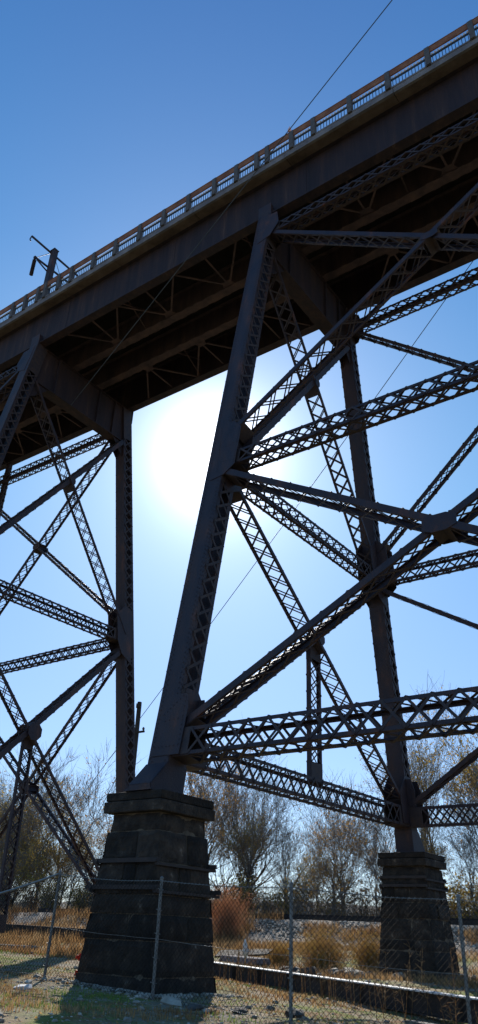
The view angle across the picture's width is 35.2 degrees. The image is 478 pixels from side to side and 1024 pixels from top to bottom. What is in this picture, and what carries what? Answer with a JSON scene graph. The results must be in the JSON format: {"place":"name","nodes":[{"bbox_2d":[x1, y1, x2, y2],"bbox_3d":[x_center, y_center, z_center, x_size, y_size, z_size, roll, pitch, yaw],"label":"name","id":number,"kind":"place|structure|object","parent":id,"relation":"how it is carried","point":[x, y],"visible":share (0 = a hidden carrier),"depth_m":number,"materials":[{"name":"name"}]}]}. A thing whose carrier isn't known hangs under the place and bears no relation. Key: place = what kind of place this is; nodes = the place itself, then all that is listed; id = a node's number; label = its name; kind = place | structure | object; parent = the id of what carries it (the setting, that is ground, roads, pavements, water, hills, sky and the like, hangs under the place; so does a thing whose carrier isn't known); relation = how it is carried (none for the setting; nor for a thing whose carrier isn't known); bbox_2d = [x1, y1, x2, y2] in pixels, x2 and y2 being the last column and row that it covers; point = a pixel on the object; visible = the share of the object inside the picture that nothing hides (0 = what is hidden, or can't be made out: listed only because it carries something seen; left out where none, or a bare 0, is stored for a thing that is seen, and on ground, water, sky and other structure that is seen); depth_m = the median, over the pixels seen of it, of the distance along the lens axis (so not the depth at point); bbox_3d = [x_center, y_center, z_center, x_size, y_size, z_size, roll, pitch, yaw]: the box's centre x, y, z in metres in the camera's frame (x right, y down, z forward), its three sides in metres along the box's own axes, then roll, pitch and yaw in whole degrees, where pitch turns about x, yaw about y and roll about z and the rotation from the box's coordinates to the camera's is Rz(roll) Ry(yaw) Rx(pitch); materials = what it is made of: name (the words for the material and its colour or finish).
{"place":"outdoors","nodes":[
{"label":"outdoors","id":0,"kind":"place"},
{"bbox_2d":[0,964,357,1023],"bbox_3d":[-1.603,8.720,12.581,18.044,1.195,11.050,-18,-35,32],"label":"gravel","id":1,"kind":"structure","parent":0,"point":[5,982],"depth_m":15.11,"materials":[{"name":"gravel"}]},
{"bbox_2d":[0,936,477,1023],"bbox_3d":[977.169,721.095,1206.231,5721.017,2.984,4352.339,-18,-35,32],"label":"ground","id":2,"kind":"structure","parent":0,"point":[44,1018],"depth_m":16.00,"materials":[{"name":"plant"}]},
{"bbox_2d":[0,873,21,906],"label":"brush shrub","id":3,"kind":"object","parent":2,"relation":"on","point":[4,898],"visible":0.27,"depth_m":70.40,"materials":[{"name":"orange plant"}]},
{"bbox_2d":[0,771,35,823],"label":"autumn tree","id":4,"kind":"object","parent":2,"relation":"on","point":[11,791],"visible":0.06,"depth_m":84.87,"materials":[{"name":"orange plant"}]},
{"bbox_2d":[13,984,31,989],"bbox_3d":[-4.549,10.003,15.830,0.398,0.138,0.436,6,-29,-6],"label":"stone","id":5,"kind":"object","parent":2,"relation":"on","point":[27,986],"visible":0.62,"depth_m":15.74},
{"bbox_2d":[10,886,37,907],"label":"brush shrub","id":6,"kind":"object","parent":2,"relation":"on","point":[23,904],"visible":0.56,"depth_m":68.94,"materials":[{"name":"orange plant"}]},
{"bbox_2d":[0,832,49,906],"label":"autumn tree","id":7,"kind":"object","parent":2,"relation":"on","point":[7,866],"visible":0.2,"depth_m":73.09,"materials":[{"name":"orange plant"}]},
{"bbox_2d":[17,887,44,907],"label":"brush shrub","id":8,"kind":"object","parent":2,"relation":"on","point":[20,894],"visible":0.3,"depth_m":69.96,"materials":[{"name":"orange plant"}]},
{"bbox_2d":[0,772,66,892],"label":"autumn tree","id":9,"kind":"object","parent":2,"relation":"on","point":[23,844],"visible":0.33,"depth_m":76.76,"materials":[{"name":"brown plant"}]},
{"bbox_2d":[0,765,86,868],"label":"autumn tree","id":10,"kind":"object","parent":2,"relation":"on","point":[5,802],"visible":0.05,"depth_m":80.72,"materials":[{"name":"brown plant"}]},
{"bbox_2d":[2,924,85,938],"bbox_3d":[-12.050,25.706,46.262,17.000,0.650,0.400,-18,-35,32],"label":"timber baulk","id":11,"kind":"object","parent":2,"relation":"on","point":[12,926],"visible":0.22,"depth_m":46.01,"materials":[{"name":"wood"}]},
{"bbox_2d":[5,830,84,905],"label":"autumn tree","id":12,"kind":"object","parent":2,"relation":"on","point":[28,876],"visible":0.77,"depth_m":71.65,"materials":[{"name":"brown plant"}]},
{"bbox_2d":[27,873,66,907],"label":"brush shrub","id":13,"kind":"object","parent":2,"relation":"on","point":[42,894],"visible":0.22,"depth_m":68.89,"materials":[{"name":"orange plant"}]},
{"bbox_2d":[24,846,70,895],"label":"autumn tree","id":14,"kind":"object","parent":2,"relation":"on","point":[52,872],"visible":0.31,"depth_m":72.59,"materials":[{"name":"orange plant"}]},
{"bbox_2d":[34,887,63,906],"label":"brush shrub","id":15,"kind":"object","parent":2,"relation":"on","point":[46,899],"visible":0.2,"depth_m":67.96,"materials":[{"name":"brown plant"}]},
{"bbox_2d":[31,869,74,908],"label":"brush shrub","id":16,"kind":"object","parent":2,"relation":"on","point":[53,896],"visible":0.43,"depth_m":67.52,"materials":[{"name":"brown plant"}]},
{"bbox_2d":[0,762,115,893],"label":"bare tree","id":17,"kind":"object","parent":2,"relation":"on","point":[59,802],"visible":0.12,"depth_m":84.82,"materials":[{"name":"orange plant"}]},
{"bbox_2d":[0,333,134,932],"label":"steel tower","id":18,"kind":"structure","parent":2,"relation":"on","point":[41,371],"depth_m":43.73,"materials":[{"name":"metal"}]},
{"bbox_2d":[71,0,391,404],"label":"overhead cable","id":19,"kind":"object","parent":18,"relation":"attached to","point":[242,188],"visible":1,"depth_m":35.32,"materials":[{"name":"metal"}]},
{"bbox_2d":[41,815,97,894],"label":"autumn tree","id":20,"kind":"object","parent":2,"relation":"on","point":[65,860],"visible":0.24,"depth_m":72.33,"materials":[{"name":"brown plant"}]},
{"bbox_2d":[0,740,147,889],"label":"bare tree","id":21,"kind":"object","parent":2,"relation":"on","point":[46,795],"visible":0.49,"depth_m":77.07,"materials":[{"name":"orange plant"}]},
{"bbox_2d":[60,881,88,908],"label":"brush shrub","id":22,"kind":"object","parent":2,"relation":"on","point":[76,902],"visible":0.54,"depth_m":65.10,"materials":[{"name":"brown plant"}]},
{"bbox_2d":[48,813,103,907],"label":"autumn tree","id":23,"kind":"object","parent":2,"relation":"on","point":[83,867],"visible":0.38,"depth_m":70.31,"materials":[{"name":"brown plant"}]},
{"bbox_2d":[60,879,92,907],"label":"brush shrub","id":24,"kind":"object","parent":2,"relation":"on","point":[70,892],"visible":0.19,"depth_m":67.04,"materials":[{"name":"orange plant"}]},
{"bbox_2d":[69,878,92,908],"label":"brush shrub","id":25,"kind":"object","parent":2,"relation":"on","point":[79,893],"visible":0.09,"depth_m":66.47,"materials":[{"name":"brown plant"}]},
{"bbox_2d":[50,777,112,881],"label":"autumn tree","id":26,"kind":"object","parent":2,"relation":"on","point":[103,840],"visible":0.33,"depth_m":74.78,"materials":[{"name":"orange plant"}]},
{"bbox_2d":[69,866,95,908],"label":"brush shrub","id":27,"kind":"object","parent":2,"relation":"on","point":[85,889],"visible":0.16,"depth_m":63.80,"materials":[{"name":"orange plant"}]},
{"bbox_2d":[76,846,102,882],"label":"bare tree","id":28,"kind":"object","parent":2,"relation":"on","point":[92,862],"visible":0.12,"depth_m":68.56,"materials":[{"name":"orange plant"}]},
{"bbox_2d":[73,781,204,838],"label":"bare tree","id":29,"kind":"object","parent":2,"relation":"on","point":[99,803],"visible":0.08,"depth_m":74.67,"materials":[{"name":"orange plant"}]},
{"bbox_2d":[135,702,144,767],"bbox_3d":[-6.913,19.466,48.487,1.054,14.650,0.459,-18,-35,32],"label":"utility pole","id":30,"kind":"object","parent":2,"relation":"on","point":[138,714],"visible":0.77,"depth_m":51.31,"materials":[{"name":"brown wood"}]},
{"bbox_2d":[39,779,115,925],"bbox_3d":[-9.939,21.102,49.333,6.102,11.418,0.044,-12,-33,24],"label":"overhead cable","id":31,"kind":"object","parent":30,"relation":"attached to","point":[81,845],"visible":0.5,"depth_m":49.27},
{"bbox_2d":[0,902,283,955],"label":"tall weeds","id":32,"kind":"object","parent":2,"relation":"on","point":[35,939],"visible":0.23,"depth_m":44.86,"materials":[{"name":"beige plant"}]},
{"bbox_2d":[40,977,244,998],"bbox_3d":[-2.147,10.809,16.998,4.868,0.301,2.677,6,-29,-6],"label":"fallen rubble","id":33,"kind":"object","parent":2,"relation":"on","point":[128,993],"visible":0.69,"depth_m":17.02,"materials":[{"name":"stone"}]},
{"bbox_2d":[75,789,220,993],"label":"stone pier","id":34,"kind":"structure","parent":2,"relation":"on","point":[156,834],"depth_m":18.51,"materials":[{"name":"stone"}]},
{"bbox_2d":[124,112,477,851],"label":"steel tower","id":35,"kind":"structure","parent":34,"relation":"on","point":[188,718],"depth_m":27.15,"materials":[{"name":"metal"}]},
{"bbox_2d":[0,37,477,470],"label":"bridge deck","id":36,"kind":"structure","parent":35,"relation":"on","point":[180,336],"depth_m":40.17,"materials":[{"name":"metal"}]},
{"bbox_2d":[29,235,78,296],"bbox_3d":[-11.724,-14.123,49.227,0.588,6.190,5.930,-18,-35,32],"label":"catenary mast","id":37,"kind":"object","parent":36,"relation":"on","point":[53,259],"visible":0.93,"depth_m":48.99,"materials":[{"name":"brown metal"}]},
{"bbox_2d":[0,16,477,323],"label":"deck railing","id":38,"kind":"object","parent":36,"relation":"on","point":[256,158],"visible":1,"depth_m":37.55,"materials":[{"name":"metal"}]},
{"bbox_2d":[11,261,472,891],"bbox_3d":[-2.195,7.294,47.077,0.044,29.120,43.865,24,-36,-33],"label":"overhead cable","id":39,"kind":"object","parent":35,"relation":"attached to","point":[259,557],"visible":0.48,"depth_m":44.61,"materials":[{"name":"metal"}]},
{"bbox_2d":[160,993,181,1006],"bbox_3d":[-1.351,9.971,15.357,0.247,0.242,0.632,23,-35,-32],"label":"stone slab","id":40,"kind":"object","parent":2,"relation":"on","point":[169,999],"depth_m":15.34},
{"bbox_2d":[110,734,269,864],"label":"autumn tree","id":41,"kind":"object","parent":2,"relation":"on","point":[201,791],"visible":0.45,"depth_m":66.29,"materials":[{"name":"brown plant"}]},
{"bbox_2d":[186,1003,202,1010],"bbox_3d":[-0.875,9.806,14.902,0.268,0.132,0.362,-18,-35,32],"label":"stone","id":42,"kind":"object","parent":2,"relation":"on","point":[193,1006],"visible":0.94,"depth_m":14.84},
{"bbox_2d":[209,879,231,911],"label":"brush shrub","id":43,"kind":"object","parent":2,"relation":"on","point":[220,895],"visible":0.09,"depth_m":57.28,"materials":[{"name":"orange plant"}]},
{"bbox_2d":[186,742,259,872],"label":"autumn tree","id":44,"kind":"object","parent":2,"relation":"on","point":[218,808],"visible":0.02,"depth_m":71.31,"materials":[{"name":"orange plant"}]},
{"bbox_2d":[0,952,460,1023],"bbox_3d":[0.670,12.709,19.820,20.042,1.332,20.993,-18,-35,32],"label":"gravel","id":45,"kind":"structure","parent":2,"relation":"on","point":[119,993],"depth_m":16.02,"materials":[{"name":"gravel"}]},
{"bbox_2d":[208,883,259,937],"bbox_3d":[-0.693,23.420,44.003,3.736,3.312,4.128,9,-30,-12],"label":"red shrub","id":46,"kind":"object","parent":2,"relation":"on","point":[228,917],"visible":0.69,"depth_m":43.48,"materials":[{"name":"plant"}]},
{"bbox_2d":[211,870,259,910],"bbox_3d":[0.014,29.827,58.214,4.061,3.968,4.609,20,-34,-29],"label":"brush shrub","id":47,"kind":"object","parent":2,"relation":"on","point":[241,887],"visible":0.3,"depth_m":58.54,"materials":[{"name":"brown plant"}]},
{"bbox_2d":[0,953,474,1023],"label":"fallen leaves","id":48,"kind":"object","parent":2,"relation":"on","point":[188,1002],"depth_m":16.26,"materials":[{"name":"plant"}]},
{"bbox_2d":[0,870,477,1023],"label":"chain link fence","id":49,"kind":"object","parent":2,"relation":"on","point":[461,937],"visible":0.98,"depth_m":14.76,"materials":[{"name":"metal"}]},
{"bbox_2d":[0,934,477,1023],"bbox_3d":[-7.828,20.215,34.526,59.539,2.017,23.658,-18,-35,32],"label":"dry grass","id":50,"kind":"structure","parent":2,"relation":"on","point":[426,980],"depth_m":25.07,"materials":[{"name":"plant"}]},
{"bbox_2d":[0,944,37,949],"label":"log","id":51,"kind":"object","parent":50,"relation":"on","point":[21,945],"visible":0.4,"depth_m":33.38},
{"bbox_2d":[0,919,477,959],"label":"dry grass","id":52,"kind":"structure","parent":2,"relation":"on","point":[469,937],"depth_m":39.95,"materials":[{"name":"plant"}]},
{"bbox_2d":[205,797,272,901],"bbox_3d":[-1.219,28.085,61.492,8.865,10.413,6.782,9,-30,-12],"label":"autumn tree","id":53,"kind":"object","parent":2,"relation":"on","point":[221,841],"visible":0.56,"depth_m":61.47,"materials":[{"name":"orange plant"}]},
{"bbox_2d":[2,912,477,955],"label":"railway embankment","id":54,"kind":"structure","parent":2,"relation":"on","point":[245,937],"depth_m":43.04,"materials":[{"name":"gravel"}]},
{"bbox_2d":[0,909,477,924],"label":"retaining timber","id":55,"kind":"object","parent":54,"relation":"on","point":[378,920],"visible":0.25,"depth_m":44.61,"materials":[{"name":"wood"}]},
{"bbox_2d":[0,907,477,920],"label":"railway track","id":56,"kind":"structure","parent":54,"relation":"on","point":[367,917],"depth_m":46.42,"materials":[{"name":"metal"}]},
{"bbox_2d":[30,915,477,952],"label":"ballast stones","id":57,"kind":"object","parent":54,"relation":"on","point":[304,923],"visible":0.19,"depth_m":42.81,"materials":[{"name":"gravel"}]},
{"bbox_2d":[232,1007,248,1013],"bbox_3d":[-0.008,9.780,14.755,0.308,0.131,0.358,14,-31,-20],"label":"stone","id":58,"kind":"object","parent":2,"relation":"on","point":[240,1010],"visible":0.75,"depth_m":14.66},
{"bbox_2d":[215,949,272,957],"bbox_3d":[0.245,19.619,33.472,2.539,0.442,0.758,-5,-30,13],"label":"timber board","id":59,"kind":"object","parent":2,"relation":"on","point":[241,952],"visible":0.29,"depth_m":33.45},
{"bbox_2d":[219,955,270,964],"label":"concrete slab","id":60,"kind":"structure","parent":2,"relation":"on","point":[243,958],"depth_m":31.84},
{"bbox_2d":[243,940,248,965],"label":"white plume weed","id":61,"kind":"object","parent":2,"relation":"on","point":[247,949],"visible":0.47,"depth_m":31.01,"materials":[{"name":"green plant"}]},
{"bbox_2d":[215,777,283,890],"bbox_3d":[1.315,27.370,60.912,6.121,11.271,6.820,12,-31,-16],"label":"autumn tree","id":62,"kind":"object","parent":2,"relation":"on","point":[251,838],"visible":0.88,"depth_m":61.00,"materials":[{"name":"brown plant"}]},
{"bbox_2d":[229,880,269,912],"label":"brush shrub","id":63,"kind":"object","parent":2,"relation":"on","point":[249,896],"visible":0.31,"depth_m":57.12,"materials":[{"name":"brown plant"}]},
{"bbox_2d":[185,746,316,893],"bbox_3d":[0.179,27.335,65.219,13.225,16.176,13.966,-11,-32,23],"label":"bare tree","id":64,"kind":"object","parent":2,"relation":"on","point":[276,798],"visible":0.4,"depth_m":64.61,"materials":[{"name":"brown plant"}]},
{"bbox_2d":[237,879,281,913],"bbox_3d":[1.651,28.583,54.955,3.478,3.105,3.295,18,-33,-25],"label":"brush shrub","id":65,"kind":"object","parent":2,"relation":"on","point":[265,906],"visible":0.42,"depth_m":54.77,"materials":[{"name":"orange plant"}]},
{"bbox_2d":[252,883,284,913],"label":"brush shrub","id":66,"kind":"object","parent":2,"relation":"on","point":[268,896],"visible":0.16,"depth_m":57.44,"materials":[{"name":"orange plant"}]},
{"bbox_2d":[250,881,288,913],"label":"brush shrub","id":67,"kind":"object","parent":2,"relation":"on","point":[273,901],"visible":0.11,"depth_m":57.40,"materials":[{"name":"orange plant"}]},
{"bbox_2d":[219,798,341,911],"bbox_3d":[3.097,28.523,61.184,12.258,10.092,8.518,-1,-29,6],"label":"bare tree","id":68,"kind":"object","parent":2,"relation":"on","point":[283,850],"visible":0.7,"depth_m":61.05,"materials":[{"name":"brown plant"}]},
{"bbox_2d":[261,940,299,964],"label":"tall grass clump","id":69,"kind":"object","parent":2,"relation":"on","point":[281,954],"visible":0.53,"depth_m":33.22,"materials":[{"name":"plant"}]},
{"bbox_2d":[255,859,312,902],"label":"bare tree","id":70,"kind":"object","parent":2,"relation":"on","point":[281,885],"visible":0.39,"depth_m":58.41,"materials":[{"name":"orange plant"}]},
{"bbox_2d":[270,879,309,913],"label":"brush shrub","id":71,"kind":"object","parent":2,"relation":"on","point":[281,904],"visible":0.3,"depth_m":54.18,"materials":[{"name":"brown plant"}]},
{"bbox_2d":[284,1008,304,1017],"bbox_3d":[1.110,9.989,14.974,0.395,0.190,0.363,4,-29,-2],"label":"stone","id":72,"kind":"object","parent":2,"relation":"on","point":[300,1013],"visible":0.44,"depth_m":14.92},
{"bbox_2d":[277,872,331,914],"bbox_3d":[4.660,27.346,53.075,4.037,3.604,3.825,27,-37,-36],"label":"brush shrub","id":73,"kind":"object","parent":2,"relation":"on","point":[300,908],"visible":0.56,"depth_m":52.95,"materials":[{"name":"orange plant"}]},
{"bbox_2d":[299,967,317,974],"bbox_3d":[2.699,17.757,29.086,0.849,0.372,0.573,11,-30,-14],"label":"rubble stone","id":74,"kind":"object","parent":2,"relation":"on","point":[312,972],"visible":0.38,"depth_m":28.92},
{"bbox_2d":[297,885,328,914],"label":"brush shrub","id":75,"kind":"object","parent":2,"relation":"on","point":[317,912],"visible":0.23,"depth_m":55.29,"materials":[{"name":"orange plant"}]},
{"bbox_2d":[277,835,360,913],"bbox_3d":[6.359,28.203,57.527,6.623,6.923,7.204,-4,-30,12],"label":"autumn tree","id":76,"kind":"object","parent":2,"relation":"on","point":[298,870],"visible":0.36,"depth_m":57.31,"materials":[{"name":"brown plant"}]},
{"bbox_2d":[305,889,341,914],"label":"brush shrub","id":77,"kind":"object","parent":2,"relation":"on","point":[321,899],"visible":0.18,"depth_m":54.04,"materials":[{"name":"orange plant"}]},
{"bbox_2d":[259,768,388,899],"bbox_3d":[7.590,26.856,59.504,10.047,11.904,14.458,-12,-32,24],"label":"bare tree","id":78,"kind":"object","parent":2,"relation":"on","point":[339,816],"visible":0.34,"depth_m":59.96,"materials":[{"name":"orange plant"}]},
{"bbox_2d":[293,926,362,970],"bbox_3d":[3.597,18.665,32.122,3.080,1.862,3.234,3,-29,0],"label":"tall grass clump","id":79,"kind":"object","parent":2,"relation":"on","point":[320,955],"visible":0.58,"depth_m":31.80,"materials":[{"name":"plant"}]},
{"bbox_2d":[301,828,366,914],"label":"autumn tree","id":80,"kind":"object","parent":2,"relation":"on","point":[326,870],"visible":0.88,"depth_m":54.00,"materials":[{"name":"orange plant"}]},
{"bbox_2d":[291,772,378,902],"bbox_3d":[7.331,25.833,57.513,7.243,11.120,9.467,-7,-31,17],"label":"autumn tree","id":81,"kind":"object","parent":2,"relation":"on","point":[340,833],"visible":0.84,"depth_m":56.77,"materials":[{"name":"orange plant"}]},
{"bbox_2d":[317,893,353,914],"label":"brush shrub","id":82,"kind":"object","parent":2,"relation":"on","point":[330,905],"visible":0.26,"depth_m":52.83,"materials":[{"name":"brown plant"}]},
{"bbox_2d":[312,872,361,915],"bbox_3d":[7.031,27.145,52.541,3.927,3.506,3.721,-1,-30,6],"label":"brush shrub","id":83,"kind":"object","parent":2,"relation":"on","point":[338,901],"visible":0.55,"depth_m":52.19,"materials":[{"name":"orange plant"}]},
{"bbox_2d":[214,962,477,1023],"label":"fallen beam","id":84,"kind":"structure","parent":2,"relation":"on","point":[397,1007],"depth_m":20.75,"materials":[{"name":"wood"}]},
{"bbox_2d":[215,933,477,1023],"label":"weed stems","id":85,"kind":"object","parent":2,"relation":"on","point":[304,969],"visible":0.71,"depth_m":21.00,"materials":[{"name":"beige plant"}]},
{"bbox_2d":[325,864,381,915],"bbox_3d":[8.196,27.010,52.819,4.412,4.156,4.655,-19,-36,34],"label":"brush shrub","id":86,"kind":"object","parent":2,"relation":"on","point":[360,896],"visible":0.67,"depth_m":52.40,"materials":[{"name":"orange plant"}]},
{"bbox_2d":[354,969,364,978],"bbox_3d":[4.504,17.154,27.869,0.524,0.373,0.530,-18,-35,32],"label":"rubble stone","id":87,"kind":"object","parent":2,"relation":"on","point":[355,972],"visible":0.44,"depth_m":27.75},
{"bbox_2d":[339,930,380,968],"bbox_3d":[5.586,18.647,32.054,2.893,1.666,2.756,15,-32,-22],"label":"tall grass clump","id":88,"kind":"object","parent":2,"relation":"on","point":[367,950],"visible":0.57,"depth_m":31.76,"materials":[{"name":"plant"}]},
{"bbox_2d":[331,819,395,913],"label":"bare tree","id":89,"kind":"object","parent":2,"relation":"on","point":[374,860],"visible":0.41,"depth_m":55.00,"materials":[{"name":"orange plant"}]},
{"bbox_2d":[355,886,381,915],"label":"brush shrub","id":90,"kind":"object","parent":2,"relation":"on","point":[377,910],"visible":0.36,"depth_m":52.11,"materials":[{"name":"orange plant"}]},
{"bbox_2d":[358,840,395,901],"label":"bare tree","id":91,"kind":"object","parent":2,"relation":"on","point":[374,872],"visible":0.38,"depth_m":51.29,"materials":[{"name":"orange plant"}]},
{"bbox_2d":[305,773,467,883],"bbox_3d":[12.609,27.265,60.352,15.401,12.680,10.703,4,-29,-2],"label":"bare tree","id":92,"kind":"object","parent":2,"relation":"on","point":[388,828],"visible":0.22,"depth_m":60.79,"materials":[{"name":"orange plant"}]},
{"bbox_2d":[357,671,476,845],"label":"autumn tree","id":93,"kind":"object","parent":2,"relation":"on","point":[418,768],"visible":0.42,"depth_m":56.11,"materials":[{"name":"brown plant"}]},
{"bbox_2d":[377,852,459,979],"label":"stone pier","id":94,"kind":"structure","parent":2,"relation":"on","point":[412,874],"depth_m":29.22,"materials":[{"name":"stone"}]},
{"bbox_2d":[404,1020,433,1023],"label":"plank","id":95,"kind":"object","parent":2,"relation":"on","point":[413,1022],"visible":1,"depth_m":15.59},
{"bbox_2d":[392,809,477,906],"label":"bare tree","id":96,"kind":"object","parent":2,"relation":"on","point":[464,852],"visible":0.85,"depth_m":48.19,"materials":[{"name":"orange plant"}]},
{"bbox_2d":[418,804,458,877],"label":"autumn tree","id":97,"kind":"object","parent":2,"relation":"on","point":[432,846],"visible":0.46,"depth_m":50.94,"materials":[{"name":"brown plant"}]},
{"bbox_2d":[413,682,477,838],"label":"autumn tree","id":98,"kind":"object","parent":2,"relation":"on","point":[469,769],"visible":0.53,"depth_m":54.62,"materials":[{"name":"brown plant"}]},
{"bbox_2d":[430,749,477,875],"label":"bare tree","id":99,"kind":"object","parent":2,"relation":"on","point":[470,814],"visible":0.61,"depth_m":50.35,"materials":[{"name":"orange plant"}]},
{"bbox_2d":[442,870,477,917],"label":"brush shrub","id":100,"kind":"object","parent":2,"relation":"on","point":[453,897],"visible":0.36,"depth_m":48.97,"materials":[{"name":"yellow plant"}]},
{"bbox_2d":[442,863,477,917],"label":"brush shrub","id":101,"kind":"object","parent":2,"relation":"on","point":[461,889],"visible":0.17,"depth_m":49.07,"materials":[{"name":"orange plant"}]},
{"bbox_2d":[449,885,477,918],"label":"brush shrub","id":102,"kind":"object","parent":2,"relation":"on","point":[474,911],"visible":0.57,"depth_m":47.12,"materials":[{"name":"brown plant"}]},
{"bbox_2d":[460,868,477,898],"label":"brush shrub","id":103,"kind":"object","parent":2,"relation":"on","point":[468,886],"visible":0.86,"depth_m":47.03,"materials":[{"name":"orange plant"}]},
{"bbox_2d":[0,0,477,910],"label":"sky","id":104,"kind":"structure","parent":0,"point":[113,112],"materials":[{"name":"blue"}]},
{"bbox_2d":[20,901,470,915],"bbox_3d":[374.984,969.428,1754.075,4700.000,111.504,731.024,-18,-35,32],"label":"hills","id":105,"kind":"structure","parent":0,"point":[63,905],"depth_m":1718.89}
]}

